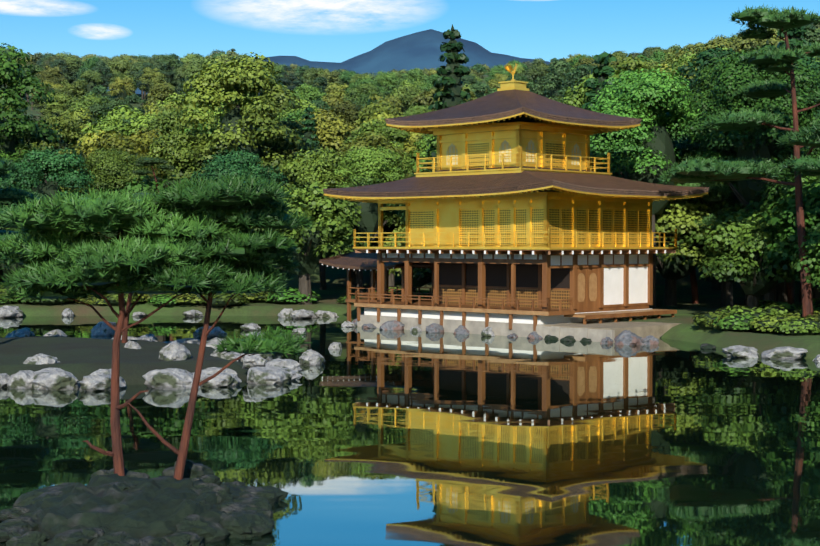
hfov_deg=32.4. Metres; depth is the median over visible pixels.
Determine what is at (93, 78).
broad tree
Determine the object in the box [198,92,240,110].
broad tree
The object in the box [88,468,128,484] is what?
shore rock
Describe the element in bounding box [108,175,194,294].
understory tree
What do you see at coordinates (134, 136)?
broad tree
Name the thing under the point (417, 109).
broad tree
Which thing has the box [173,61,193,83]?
broad tree
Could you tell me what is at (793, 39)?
tall conifer tree
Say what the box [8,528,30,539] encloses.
shore rock
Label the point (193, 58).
broad tree
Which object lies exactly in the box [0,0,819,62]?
sky
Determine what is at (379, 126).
broad tree
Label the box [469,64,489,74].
broad tree
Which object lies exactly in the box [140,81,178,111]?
broad tree
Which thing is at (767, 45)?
conifer tree
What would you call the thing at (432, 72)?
broad tree
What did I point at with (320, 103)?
broad tree
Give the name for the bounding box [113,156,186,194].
pine tree
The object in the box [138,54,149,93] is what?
broad tree
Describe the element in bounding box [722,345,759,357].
shore rock
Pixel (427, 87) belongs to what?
broad tree
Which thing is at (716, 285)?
broad tree
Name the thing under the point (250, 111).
broad tree
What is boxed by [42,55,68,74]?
broad tree
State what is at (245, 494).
shore rock
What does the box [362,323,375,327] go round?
shore rock
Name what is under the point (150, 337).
shore rock
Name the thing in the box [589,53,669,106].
broad tree
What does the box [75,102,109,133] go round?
broad tree
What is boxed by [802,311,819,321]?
shrub
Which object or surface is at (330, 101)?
broad tree
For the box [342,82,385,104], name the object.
broad tree
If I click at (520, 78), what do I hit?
broad tree
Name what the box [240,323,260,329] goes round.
shore rock
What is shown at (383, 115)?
broad tree
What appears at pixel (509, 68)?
phoenix
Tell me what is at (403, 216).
broad tree
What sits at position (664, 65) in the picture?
broad tree
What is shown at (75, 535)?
shore rock
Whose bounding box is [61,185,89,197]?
understory tree
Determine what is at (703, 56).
broad tree
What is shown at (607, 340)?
shore rock
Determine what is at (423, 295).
shrub
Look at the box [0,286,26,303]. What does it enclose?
shrub
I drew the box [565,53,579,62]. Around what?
broad tree
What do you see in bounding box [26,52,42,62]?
broad tree
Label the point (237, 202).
pine
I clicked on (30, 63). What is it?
broad tree
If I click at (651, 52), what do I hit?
broad tree
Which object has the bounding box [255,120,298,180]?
broad tree
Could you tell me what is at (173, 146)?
broad tree
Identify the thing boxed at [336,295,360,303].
shrub
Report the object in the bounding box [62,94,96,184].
broad tree
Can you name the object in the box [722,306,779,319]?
shrub
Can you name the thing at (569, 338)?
shore rock
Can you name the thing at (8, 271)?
understory tree
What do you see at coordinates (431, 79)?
broad tree
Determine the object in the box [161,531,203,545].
shore rock
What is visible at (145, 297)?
shrub
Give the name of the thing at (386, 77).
broad tree
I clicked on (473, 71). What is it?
broad tree
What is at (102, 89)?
broad tree
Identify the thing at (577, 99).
broad tree
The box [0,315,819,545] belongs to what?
pond water
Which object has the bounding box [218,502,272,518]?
shore rock
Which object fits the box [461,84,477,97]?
broad tree
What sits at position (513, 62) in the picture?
broad tree
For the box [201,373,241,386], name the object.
shore rock
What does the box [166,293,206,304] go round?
shrub
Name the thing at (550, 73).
conifer tree
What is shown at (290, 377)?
shore rock
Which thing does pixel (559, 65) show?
broad tree
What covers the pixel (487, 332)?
shore rock
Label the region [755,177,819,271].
tree
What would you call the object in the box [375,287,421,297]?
shrub
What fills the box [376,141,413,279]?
broad tree
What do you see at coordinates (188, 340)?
shore rock
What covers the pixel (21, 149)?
broad tree
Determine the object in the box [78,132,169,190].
broad tree
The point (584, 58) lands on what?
broad tree
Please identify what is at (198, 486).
shore rock
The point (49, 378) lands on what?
shore rock
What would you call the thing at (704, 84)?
broad tree
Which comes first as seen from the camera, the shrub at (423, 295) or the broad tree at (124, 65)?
the shrub at (423, 295)
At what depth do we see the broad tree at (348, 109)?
139.57 m
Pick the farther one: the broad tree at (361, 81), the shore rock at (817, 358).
the broad tree at (361, 81)
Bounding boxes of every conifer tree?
[295,104,318,175]
[422,24,470,171]
[544,58,560,97]
[581,51,624,170]
[732,39,776,202]
[777,6,814,296]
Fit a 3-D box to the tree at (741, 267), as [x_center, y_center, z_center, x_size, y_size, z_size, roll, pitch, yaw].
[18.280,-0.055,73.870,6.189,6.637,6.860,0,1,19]
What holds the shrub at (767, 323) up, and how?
on the terrain at (686, 329)
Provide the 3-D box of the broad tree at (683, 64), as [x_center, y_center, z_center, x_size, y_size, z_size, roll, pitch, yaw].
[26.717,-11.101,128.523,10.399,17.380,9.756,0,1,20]
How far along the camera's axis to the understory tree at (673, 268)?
85.56 m
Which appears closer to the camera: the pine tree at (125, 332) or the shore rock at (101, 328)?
the pine tree at (125, 332)
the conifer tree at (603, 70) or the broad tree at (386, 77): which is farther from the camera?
the broad tree at (386, 77)
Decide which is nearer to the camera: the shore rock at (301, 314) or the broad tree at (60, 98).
the shore rock at (301, 314)
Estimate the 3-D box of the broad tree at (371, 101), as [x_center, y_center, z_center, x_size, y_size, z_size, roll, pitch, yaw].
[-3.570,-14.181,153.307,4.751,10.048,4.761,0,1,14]
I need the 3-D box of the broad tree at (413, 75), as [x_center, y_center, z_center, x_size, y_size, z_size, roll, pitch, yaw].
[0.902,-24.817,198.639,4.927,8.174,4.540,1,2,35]
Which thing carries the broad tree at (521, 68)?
on the terrain at (686, 329)
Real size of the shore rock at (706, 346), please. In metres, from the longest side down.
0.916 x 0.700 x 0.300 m
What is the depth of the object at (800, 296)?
90.08 m
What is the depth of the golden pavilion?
73.94 m
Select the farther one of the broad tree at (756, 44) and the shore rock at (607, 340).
the broad tree at (756, 44)
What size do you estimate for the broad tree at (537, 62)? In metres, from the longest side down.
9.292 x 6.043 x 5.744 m
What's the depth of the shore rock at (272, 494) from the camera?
25.71 m
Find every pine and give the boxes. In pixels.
[0,187,256,475]
[111,171,314,479]
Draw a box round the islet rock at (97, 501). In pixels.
[14,473,254,545]
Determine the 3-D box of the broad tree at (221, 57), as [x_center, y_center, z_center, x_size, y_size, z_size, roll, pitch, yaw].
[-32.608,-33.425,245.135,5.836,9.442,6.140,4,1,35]
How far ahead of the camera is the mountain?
1855.91 m
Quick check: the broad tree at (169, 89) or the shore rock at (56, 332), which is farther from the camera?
the broad tree at (169, 89)
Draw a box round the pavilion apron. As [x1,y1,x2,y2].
[533,321,680,342]
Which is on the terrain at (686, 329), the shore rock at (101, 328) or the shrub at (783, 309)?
the shrub at (783, 309)
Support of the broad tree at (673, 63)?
on the terrain at (686, 329)
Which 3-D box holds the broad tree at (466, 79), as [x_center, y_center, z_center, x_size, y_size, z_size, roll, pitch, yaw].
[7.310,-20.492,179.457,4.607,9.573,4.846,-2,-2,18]
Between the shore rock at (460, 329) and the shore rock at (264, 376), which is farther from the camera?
the shore rock at (460, 329)
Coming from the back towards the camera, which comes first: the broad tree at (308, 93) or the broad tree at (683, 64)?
the broad tree at (308, 93)
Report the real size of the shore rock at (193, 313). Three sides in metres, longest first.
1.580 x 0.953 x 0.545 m
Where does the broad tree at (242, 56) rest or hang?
on the terrain at (686, 329)
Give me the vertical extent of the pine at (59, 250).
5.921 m
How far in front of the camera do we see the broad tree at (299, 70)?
289.93 m
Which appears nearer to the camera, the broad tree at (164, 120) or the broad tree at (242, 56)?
the broad tree at (164, 120)
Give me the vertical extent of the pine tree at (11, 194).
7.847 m
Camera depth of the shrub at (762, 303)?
74.62 m
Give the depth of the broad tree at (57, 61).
235.94 m
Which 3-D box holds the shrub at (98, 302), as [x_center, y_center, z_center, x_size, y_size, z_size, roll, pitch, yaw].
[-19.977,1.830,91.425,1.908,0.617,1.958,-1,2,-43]
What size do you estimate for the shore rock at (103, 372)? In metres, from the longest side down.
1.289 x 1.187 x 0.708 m
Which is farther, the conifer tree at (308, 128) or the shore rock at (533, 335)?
the conifer tree at (308, 128)
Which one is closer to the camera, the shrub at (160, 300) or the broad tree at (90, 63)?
the shrub at (160, 300)
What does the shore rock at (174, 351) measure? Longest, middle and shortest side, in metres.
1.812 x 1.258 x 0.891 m
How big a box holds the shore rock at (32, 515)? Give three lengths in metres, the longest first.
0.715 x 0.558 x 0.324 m
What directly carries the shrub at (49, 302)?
on the terrain at (686, 329)
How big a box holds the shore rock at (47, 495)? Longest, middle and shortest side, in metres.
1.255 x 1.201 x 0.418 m
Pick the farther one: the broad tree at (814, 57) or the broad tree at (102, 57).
the broad tree at (102, 57)
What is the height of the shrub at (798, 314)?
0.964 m
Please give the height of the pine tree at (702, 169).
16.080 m
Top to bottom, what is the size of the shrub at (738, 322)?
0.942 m
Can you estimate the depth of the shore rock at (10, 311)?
87.89 m
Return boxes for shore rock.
[0,306,23,317]
[0,373,9,387]
[0,506,29,520]
[0,517,38,541]
[5,327,34,337]
[6,531,50,545]
[7,370,33,388]
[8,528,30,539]
[13,482,76,506]
[18,508,46,519]
[22,490,64,506]
[23,353,59,364]
[32,367,80,389]
[43,329,66,336]
[46,525,97,545]
[62,308,73,316]
[78,374,126,391]
[81,525,108,537]
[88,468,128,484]
[90,369,110,374]
[91,321,116,335]
[94,531,139,545]
[109,479,138,490]
[112,335,140,339]
[123,340,141,348]
[125,471,149,478]
[132,312,146,316]
[138,334,157,341]
[138,536,173,545]
[143,368,199,389]
[158,341,191,360]
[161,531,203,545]
[162,460,213,479]
[176,338,199,344]
[176,514,229,542]
[182,310,202,316]
[190,482,218,490]
[192,475,222,484]
[193,326,226,337]
[193,367,236,381]
[195,485,235,502]
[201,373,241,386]
[206,337,225,347]
[210,349,240,361]
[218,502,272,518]
[219,510,274,538]
[221,481,245,485]
[227,481,241,486]
[234,497,272,516]
[235,486,288,503]
[239,491,266,499]
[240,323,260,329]
[240,353,273,361]
[242,355,267,368]
[247,367,289,384]
[265,358,301,372]
[269,366,292,379]
[278,308,292,317]
[281,367,301,380]
[290,309,316,318]
[292,328,306,334]
[299,349,324,365]
[315,310,338,317]
[328,342,341,349]
[341,321,356,326]
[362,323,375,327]
[379,320,404,329]
[410,326,421,331]
[426,323,443,332]
[453,325,468,333]
[481,326,494,336]
[507,333,517,337]
[527,332,542,338]
[544,335,557,339]
[560,335,575,340]
[579,338,591,341]
[600,337,612,343]
[614,330,641,344]
[640,335,658,344]
[700,343,715,348]
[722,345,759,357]
[761,346,807,359]
[813,354,819,361]
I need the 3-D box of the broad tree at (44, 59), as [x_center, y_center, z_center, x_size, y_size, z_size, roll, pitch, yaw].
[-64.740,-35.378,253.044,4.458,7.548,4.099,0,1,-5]
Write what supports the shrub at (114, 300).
on the terrain at (686, 329)
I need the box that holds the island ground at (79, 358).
[0,336,248,384]
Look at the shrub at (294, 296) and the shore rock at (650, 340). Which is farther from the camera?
the shrub at (294, 296)
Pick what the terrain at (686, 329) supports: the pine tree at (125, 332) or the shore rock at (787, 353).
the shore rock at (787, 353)
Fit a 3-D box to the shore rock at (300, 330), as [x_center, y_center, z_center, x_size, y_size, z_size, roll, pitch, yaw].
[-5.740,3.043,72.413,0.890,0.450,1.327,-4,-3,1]
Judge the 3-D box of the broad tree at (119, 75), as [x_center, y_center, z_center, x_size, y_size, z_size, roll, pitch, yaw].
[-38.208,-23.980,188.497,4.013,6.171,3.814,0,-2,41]
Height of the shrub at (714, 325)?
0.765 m
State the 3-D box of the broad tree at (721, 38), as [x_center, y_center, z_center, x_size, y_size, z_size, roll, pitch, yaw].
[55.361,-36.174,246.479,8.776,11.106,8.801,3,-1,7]
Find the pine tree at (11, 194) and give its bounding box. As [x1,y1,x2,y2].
[0,156,50,260]
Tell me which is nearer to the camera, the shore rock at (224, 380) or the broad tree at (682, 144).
the shore rock at (224, 380)
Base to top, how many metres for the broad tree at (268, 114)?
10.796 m
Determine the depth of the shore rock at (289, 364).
50.58 m
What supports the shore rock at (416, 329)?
in the pond water
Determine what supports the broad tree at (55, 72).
on the terrain at (686, 329)
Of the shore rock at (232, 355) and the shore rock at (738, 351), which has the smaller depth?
the shore rock at (232, 355)
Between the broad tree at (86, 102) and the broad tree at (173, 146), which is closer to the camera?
the broad tree at (173, 146)
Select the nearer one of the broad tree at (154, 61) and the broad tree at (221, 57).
the broad tree at (221, 57)
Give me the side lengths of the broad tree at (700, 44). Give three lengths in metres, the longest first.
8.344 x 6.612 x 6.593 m
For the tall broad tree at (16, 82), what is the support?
on the terrain at (686, 329)
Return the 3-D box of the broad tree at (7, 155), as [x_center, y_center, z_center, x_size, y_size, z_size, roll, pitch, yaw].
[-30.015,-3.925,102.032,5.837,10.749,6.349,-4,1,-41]
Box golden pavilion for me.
[319,80,708,336]
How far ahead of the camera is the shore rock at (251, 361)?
48.51 m
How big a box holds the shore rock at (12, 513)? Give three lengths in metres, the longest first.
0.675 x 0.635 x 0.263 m
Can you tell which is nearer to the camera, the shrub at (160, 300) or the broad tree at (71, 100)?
the shrub at (160, 300)
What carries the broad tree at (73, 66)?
on the terrain at (686, 329)
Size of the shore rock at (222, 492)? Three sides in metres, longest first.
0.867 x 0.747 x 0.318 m
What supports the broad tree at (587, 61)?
on the terrain at (686, 329)
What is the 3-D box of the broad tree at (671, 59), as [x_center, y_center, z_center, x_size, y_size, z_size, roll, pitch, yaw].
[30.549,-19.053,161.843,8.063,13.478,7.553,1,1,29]
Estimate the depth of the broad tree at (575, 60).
184.84 m
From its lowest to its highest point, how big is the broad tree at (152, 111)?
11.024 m
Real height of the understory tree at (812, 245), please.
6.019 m
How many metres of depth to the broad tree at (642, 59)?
204.09 m
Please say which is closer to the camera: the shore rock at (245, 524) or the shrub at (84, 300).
the shore rock at (245, 524)
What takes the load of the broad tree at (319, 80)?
on the terrain at (686, 329)
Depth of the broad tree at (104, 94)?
165.40 m
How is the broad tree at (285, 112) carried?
on the terrain at (686, 329)
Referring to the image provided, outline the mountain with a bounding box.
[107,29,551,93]
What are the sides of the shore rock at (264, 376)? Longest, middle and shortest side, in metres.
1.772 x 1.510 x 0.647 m
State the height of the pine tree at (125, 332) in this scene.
6.721 m
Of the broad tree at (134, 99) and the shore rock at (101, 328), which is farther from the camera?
the broad tree at (134, 99)
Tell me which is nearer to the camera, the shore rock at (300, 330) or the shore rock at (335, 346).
the shore rock at (335, 346)
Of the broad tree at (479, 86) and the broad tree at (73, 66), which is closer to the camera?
the broad tree at (479, 86)
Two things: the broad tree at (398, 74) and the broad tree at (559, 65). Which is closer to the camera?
the broad tree at (559, 65)
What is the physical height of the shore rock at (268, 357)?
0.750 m
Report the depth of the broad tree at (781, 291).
90.81 m
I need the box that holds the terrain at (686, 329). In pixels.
[0,75,819,358]
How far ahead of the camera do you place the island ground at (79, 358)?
50.34 m
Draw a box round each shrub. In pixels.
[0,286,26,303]
[0,295,18,304]
[21,297,77,304]
[76,295,95,304]
[88,298,107,305]
[93,293,142,304]
[137,294,159,302]
[147,294,179,305]
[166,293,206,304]
[199,293,249,306]
[242,293,261,301]
[249,291,273,302]
[265,287,319,303]
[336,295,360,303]
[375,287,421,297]
[413,291,431,298]
[691,311,730,328]
[708,315,725,330]
[710,313,759,331]
[715,305,745,312]
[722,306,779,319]
[745,300,778,309]
[747,315,794,332]
[761,302,801,316]
[772,316,819,335]
[785,310,819,318]
[801,298,819,311]
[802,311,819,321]
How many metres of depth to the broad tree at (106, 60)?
262.02 m
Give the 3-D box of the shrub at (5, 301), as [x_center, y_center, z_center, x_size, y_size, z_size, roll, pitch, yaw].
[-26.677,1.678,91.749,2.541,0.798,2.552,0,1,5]
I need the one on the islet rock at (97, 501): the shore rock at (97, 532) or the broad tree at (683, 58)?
the shore rock at (97, 532)
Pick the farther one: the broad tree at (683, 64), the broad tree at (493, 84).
the broad tree at (493, 84)
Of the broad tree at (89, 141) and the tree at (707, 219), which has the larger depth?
the broad tree at (89, 141)
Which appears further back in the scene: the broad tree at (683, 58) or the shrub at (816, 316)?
the broad tree at (683, 58)
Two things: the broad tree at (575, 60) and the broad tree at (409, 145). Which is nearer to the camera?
the broad tree at (409, 145)
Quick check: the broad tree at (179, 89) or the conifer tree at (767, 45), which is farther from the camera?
the broad tree at (179, 89)
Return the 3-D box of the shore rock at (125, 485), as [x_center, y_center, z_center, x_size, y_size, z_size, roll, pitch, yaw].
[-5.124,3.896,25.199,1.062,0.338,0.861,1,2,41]
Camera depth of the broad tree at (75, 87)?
162.01 m
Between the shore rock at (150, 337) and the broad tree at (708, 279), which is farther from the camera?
the broad tree at (708, 279)
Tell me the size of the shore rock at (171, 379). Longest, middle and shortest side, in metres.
2.045 x 1.409 x 0.775 m
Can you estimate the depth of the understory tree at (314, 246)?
92.12 m
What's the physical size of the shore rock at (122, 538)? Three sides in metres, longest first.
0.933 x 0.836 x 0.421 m
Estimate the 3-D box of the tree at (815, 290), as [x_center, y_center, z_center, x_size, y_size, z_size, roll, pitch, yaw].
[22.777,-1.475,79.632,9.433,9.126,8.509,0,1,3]
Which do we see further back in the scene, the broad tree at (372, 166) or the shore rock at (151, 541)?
the broad tree at (372, 166)
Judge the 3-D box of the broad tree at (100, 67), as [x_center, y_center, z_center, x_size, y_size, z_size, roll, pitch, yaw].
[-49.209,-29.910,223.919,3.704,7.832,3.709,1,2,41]
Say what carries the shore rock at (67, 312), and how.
on the terrain at (686, 329)
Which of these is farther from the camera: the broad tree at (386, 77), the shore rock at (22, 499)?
the broad tree at (386, 77)
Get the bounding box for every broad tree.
[0,43,66,282]
[0,146,95,208]
[0,147,20,284]
[14,131,36,159]
[18,114,53,151]
[20,61,35,101]
[22,64,44,109]
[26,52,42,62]
[29,85,58,114]
[30,81,64,109]
[32,74,57,115]
[33,113,87,186]
[35,54,47,64]
[37,65,68,85]
[38,92,71,123]
[39,55,50,67]
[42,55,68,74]
[46,108,106,167]
[49,59,67,81]
[51,79,89,110]
[56,51,84,84]
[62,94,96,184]
[63,130,122,192]
[67,92,138,115]
[69,127,168,177]
[73,147,155,195]
[75,67,90,95]
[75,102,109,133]
[78,105,171,147]
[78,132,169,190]
[79,55,113,88]
[79,56,109,73]
[79,70,102,92]
[82,53,97,61]
[83,85,113,104]
[84,85,111,100]
[90,98,125,133]
[91,60,113,86]
[100,58,109,87]
[106,58,131,82]
[106,76,135,102]
[106,117,143,137]
[109,70,138,95]
[121,57,137,90]
[122,94,146,114]
[127,58,158,101]
[130,60,152,105]
[136,62,157,103]
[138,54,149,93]
[138,67,165,93]
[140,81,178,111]
[142,102,182,116]
[143,56,163,67]
[144,107,203,135]
[146,127,221,182]
[147,81,178,107]
[154,89,209,110]
[156,54,183,85]
[160,53,185,85]
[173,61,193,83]
[174,52,304,179]
[174,77,193,93]
[179,52,210,64]
[180,62,202,89]
[180,102,227,132]
[188,148,287,189]
[190,123,215,171]
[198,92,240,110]
[210,49,224,55]
[213,53,229,62]
[226,50,239,57]
[231,94,277,119]
[237,53,261,64]
[250,99,288,119]
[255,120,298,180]
[259,118,329,201]
[262,64,283,85]
[276,65,297,90]
[276,97,320,120]
[277,147,350,289]
[279,110,326,147]
[284,108,361,176]
[286,82,327,110]
[287,64,304,89]
[293,65,309,85]
[301,66,326,85]
[308,99,331,109]
[312,76,330,97]
[313,69,342,87]
[319,95,353,126]
[321,100,361,139]
[324,82,348,98]
[330,129,411,289]
[332,145,405,297]
[338,117,419,177]
[339,70,355,89]
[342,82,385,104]
[343,77,384,94]
[348,72,373,88]
[350,91,385,123]
[350,93,404,124]
[353,100,400,126]
[357,96,383,111]
[359,110,422,164]
[365,72,377,78]
[373,70,399,97]
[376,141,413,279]
[382,70,404,90]
[388,84,432,112]
[392,80,426,111]
[393,131,430,176]
[398,68,429,85]
[398,160,436,224]
[400,104,430,116]
[405,134,436,173]
[410,84,476,111]
[415,83,434,90]
[422,68,430,75]
[424,73,443,88]
[426,68,436,75]
[461,64,483,92]
[461,75,478,97]
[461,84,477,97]
[462,72,482,84]
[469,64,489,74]
[469,82,495,98]
[471,63,487,74]
[480,73,507,93]
[485,65,514,83]
[505,59,527,71]
[505,74,536,93]
[506,62,525,74]
[516,65,549,97]
[520,61,531,68]
[527,59,579,99]
[531,58,548,68]
[554,63,596,100]
[554,65,577,89]
[558,68,631,107]
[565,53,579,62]
[566,54,590,67]
[570,58,618,89]
[572,55,593,66]
[583,64,726,308]
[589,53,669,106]
[590,134,623,171]
[592,132,703,198]
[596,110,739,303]
[609,50,634,64]
[634,54,648,61]
[644,46,666,57]
[646,49,674,63]
[646,59,657,68]
[647,49,664,59]
[651,48,690,71]
[657,64,671,75]
[662,37,741,67]
[664,44,681,50]
[665,46,734,73]
[666,57,701,96]
[667,58,679,68]
[675,45,734,102]
[678,101,730,289]
[680,46,817,304]
[680,49,819,302]
[682,42,703,48]
[686,44,700,52]
[704,144,711,281]
[707,34,726,44]
[726,27,784,50]
[734,36,774,51]
[776,56,819,301]
[804,27,819,61]
[807,55,819,63]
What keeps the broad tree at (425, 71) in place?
on the terrain at (686, 329)
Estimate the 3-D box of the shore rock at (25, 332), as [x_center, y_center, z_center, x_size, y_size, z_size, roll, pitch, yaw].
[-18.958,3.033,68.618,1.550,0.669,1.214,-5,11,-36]
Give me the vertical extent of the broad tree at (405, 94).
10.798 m
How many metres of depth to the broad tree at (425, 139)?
111.91 m
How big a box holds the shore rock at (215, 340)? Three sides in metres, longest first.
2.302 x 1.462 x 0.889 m
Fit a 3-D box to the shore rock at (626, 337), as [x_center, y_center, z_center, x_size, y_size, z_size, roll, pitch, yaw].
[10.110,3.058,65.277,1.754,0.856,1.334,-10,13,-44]
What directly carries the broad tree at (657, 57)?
on the terrain at (686, 329)
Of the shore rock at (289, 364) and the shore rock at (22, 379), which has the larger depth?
the shore rock at (289, 364)
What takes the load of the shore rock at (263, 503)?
on the islet rock at (97, 501)
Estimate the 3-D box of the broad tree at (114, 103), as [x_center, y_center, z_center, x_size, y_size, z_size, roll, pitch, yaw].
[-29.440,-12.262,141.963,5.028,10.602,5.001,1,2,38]
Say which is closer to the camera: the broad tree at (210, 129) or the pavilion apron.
the pavilion apron
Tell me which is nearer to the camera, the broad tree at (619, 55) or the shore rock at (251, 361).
the shore rock at (251, 361)
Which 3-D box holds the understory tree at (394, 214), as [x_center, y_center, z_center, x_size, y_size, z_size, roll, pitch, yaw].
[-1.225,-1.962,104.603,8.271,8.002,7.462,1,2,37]
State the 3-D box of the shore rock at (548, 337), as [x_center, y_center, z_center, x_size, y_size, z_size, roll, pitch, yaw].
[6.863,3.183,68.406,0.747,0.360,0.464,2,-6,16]
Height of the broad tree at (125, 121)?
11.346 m
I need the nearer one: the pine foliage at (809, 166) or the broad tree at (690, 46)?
the pine foliage at (809, 166)
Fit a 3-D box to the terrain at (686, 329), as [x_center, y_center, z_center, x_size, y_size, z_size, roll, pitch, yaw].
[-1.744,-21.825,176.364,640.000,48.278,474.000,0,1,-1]
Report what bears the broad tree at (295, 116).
on the terrain at (686, 329)
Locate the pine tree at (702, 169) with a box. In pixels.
[657,3,819,317]
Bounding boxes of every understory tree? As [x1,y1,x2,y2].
[0,206,27,275]
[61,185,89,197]
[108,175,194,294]
[240,182,370,304]
[324,204,396,286]
[346,204,405,288]
[375,225,431,292]
[655,197,722,305]
[788,225,819,290]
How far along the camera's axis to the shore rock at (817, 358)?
55.72 m
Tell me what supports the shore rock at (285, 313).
in the pond water
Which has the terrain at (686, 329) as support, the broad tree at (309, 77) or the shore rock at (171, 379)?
the broad tree at (309, 77)
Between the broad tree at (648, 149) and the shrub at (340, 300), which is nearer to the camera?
the broad tree at (648, 149)
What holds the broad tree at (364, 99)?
on the terrain at (686, 329)
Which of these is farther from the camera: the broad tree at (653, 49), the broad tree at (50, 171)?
the broad tree at (653, 49)
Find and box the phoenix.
[504,63,517,79]
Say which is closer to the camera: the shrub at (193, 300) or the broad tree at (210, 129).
the shrub at (193, 300)
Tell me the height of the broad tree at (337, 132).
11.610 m
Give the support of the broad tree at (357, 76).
on the terrain at (686, 329)
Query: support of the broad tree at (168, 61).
on the terrain at (686, 329)
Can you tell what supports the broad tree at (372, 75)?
on the terrain at (686, 329)
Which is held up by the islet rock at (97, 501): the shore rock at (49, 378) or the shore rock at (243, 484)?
the shore rock at (243, 484)
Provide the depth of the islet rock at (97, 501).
23.26 m
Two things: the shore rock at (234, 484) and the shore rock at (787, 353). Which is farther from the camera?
the shore rock at (787, 353)
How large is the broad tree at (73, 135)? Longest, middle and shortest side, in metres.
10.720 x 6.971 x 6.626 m
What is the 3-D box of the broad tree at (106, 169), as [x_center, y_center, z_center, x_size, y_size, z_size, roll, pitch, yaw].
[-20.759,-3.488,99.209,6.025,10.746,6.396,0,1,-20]
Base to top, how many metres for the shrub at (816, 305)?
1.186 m
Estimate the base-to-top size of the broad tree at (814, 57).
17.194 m
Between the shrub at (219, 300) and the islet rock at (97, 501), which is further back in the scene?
the shrub at (219, 300)
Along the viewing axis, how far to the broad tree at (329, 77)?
210.83 m
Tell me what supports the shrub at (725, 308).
on the terrain at (686, 329)
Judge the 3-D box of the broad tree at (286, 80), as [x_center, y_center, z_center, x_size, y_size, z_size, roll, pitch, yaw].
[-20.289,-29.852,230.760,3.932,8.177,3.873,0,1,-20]
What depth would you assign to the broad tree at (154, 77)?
196.29 m
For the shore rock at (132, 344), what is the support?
on the island ground at (79, 358)
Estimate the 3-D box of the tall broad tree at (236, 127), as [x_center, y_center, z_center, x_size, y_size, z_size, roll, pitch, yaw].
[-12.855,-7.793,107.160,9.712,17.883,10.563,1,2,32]
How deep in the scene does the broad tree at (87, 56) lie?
286.87 m
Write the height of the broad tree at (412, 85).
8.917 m
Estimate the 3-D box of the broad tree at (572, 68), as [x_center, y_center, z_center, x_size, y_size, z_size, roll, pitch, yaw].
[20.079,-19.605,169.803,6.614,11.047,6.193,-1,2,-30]
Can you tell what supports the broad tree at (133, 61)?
on the terrain at (686, 329)
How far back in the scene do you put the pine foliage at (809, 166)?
60.17 m
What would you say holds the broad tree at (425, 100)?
on the terrain at (686, 329)
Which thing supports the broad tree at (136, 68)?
on the terrain at (686, 329)
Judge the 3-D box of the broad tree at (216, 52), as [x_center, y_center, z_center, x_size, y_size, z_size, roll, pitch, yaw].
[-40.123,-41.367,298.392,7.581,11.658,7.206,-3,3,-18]
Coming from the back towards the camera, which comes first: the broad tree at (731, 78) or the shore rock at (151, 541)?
the broad tree at (731, 78)
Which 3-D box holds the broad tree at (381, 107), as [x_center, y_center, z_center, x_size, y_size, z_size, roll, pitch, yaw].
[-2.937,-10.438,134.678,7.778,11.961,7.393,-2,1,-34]
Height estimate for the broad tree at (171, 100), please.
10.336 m
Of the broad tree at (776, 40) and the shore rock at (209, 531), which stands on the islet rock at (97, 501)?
the shore rock at (209, 531)
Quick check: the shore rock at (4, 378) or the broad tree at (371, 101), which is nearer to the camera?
the shore rock at (4, 378)
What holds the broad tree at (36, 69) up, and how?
on the terrain at (686, 329)
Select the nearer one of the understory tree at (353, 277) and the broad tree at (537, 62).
the understory tree at (353, 277)
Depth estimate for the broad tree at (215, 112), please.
133.97 m
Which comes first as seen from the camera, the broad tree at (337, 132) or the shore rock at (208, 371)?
the shore rock at (208, 371)
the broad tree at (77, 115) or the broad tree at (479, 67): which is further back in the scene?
the broad tree at (479, 67)
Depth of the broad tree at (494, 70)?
205.81 m
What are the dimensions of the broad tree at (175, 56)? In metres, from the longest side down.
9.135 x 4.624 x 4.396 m
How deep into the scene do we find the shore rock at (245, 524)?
22.87 m
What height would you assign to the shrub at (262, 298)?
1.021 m
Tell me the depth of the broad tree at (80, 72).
205.65 m
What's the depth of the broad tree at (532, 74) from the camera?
195.35 m
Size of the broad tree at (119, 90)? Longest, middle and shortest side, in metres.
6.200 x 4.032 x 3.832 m
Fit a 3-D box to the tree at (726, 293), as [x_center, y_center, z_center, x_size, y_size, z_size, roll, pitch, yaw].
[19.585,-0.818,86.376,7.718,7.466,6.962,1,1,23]
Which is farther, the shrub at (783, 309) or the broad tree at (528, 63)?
the broad tree at (528, 63)
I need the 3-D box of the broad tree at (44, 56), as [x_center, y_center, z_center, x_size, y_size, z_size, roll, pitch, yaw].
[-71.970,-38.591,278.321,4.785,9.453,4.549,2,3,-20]
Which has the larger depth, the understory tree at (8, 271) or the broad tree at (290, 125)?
the broad tree at (290, 125)
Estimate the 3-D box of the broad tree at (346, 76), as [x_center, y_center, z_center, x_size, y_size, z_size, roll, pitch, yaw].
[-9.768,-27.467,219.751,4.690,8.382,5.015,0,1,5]
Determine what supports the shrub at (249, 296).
on the terrain at (686, 329)
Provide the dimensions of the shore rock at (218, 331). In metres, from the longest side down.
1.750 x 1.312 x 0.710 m
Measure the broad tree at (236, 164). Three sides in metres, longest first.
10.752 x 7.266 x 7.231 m
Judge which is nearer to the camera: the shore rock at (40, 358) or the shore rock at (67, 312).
the shore rock at (40, 358)
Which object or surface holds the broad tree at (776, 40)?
on the terrain at (686, 329)
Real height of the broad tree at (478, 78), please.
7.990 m
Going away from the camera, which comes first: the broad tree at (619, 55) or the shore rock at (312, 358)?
the shore rock at (312, 358)
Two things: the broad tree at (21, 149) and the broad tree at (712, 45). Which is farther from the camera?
the broad tree at (712, 45)

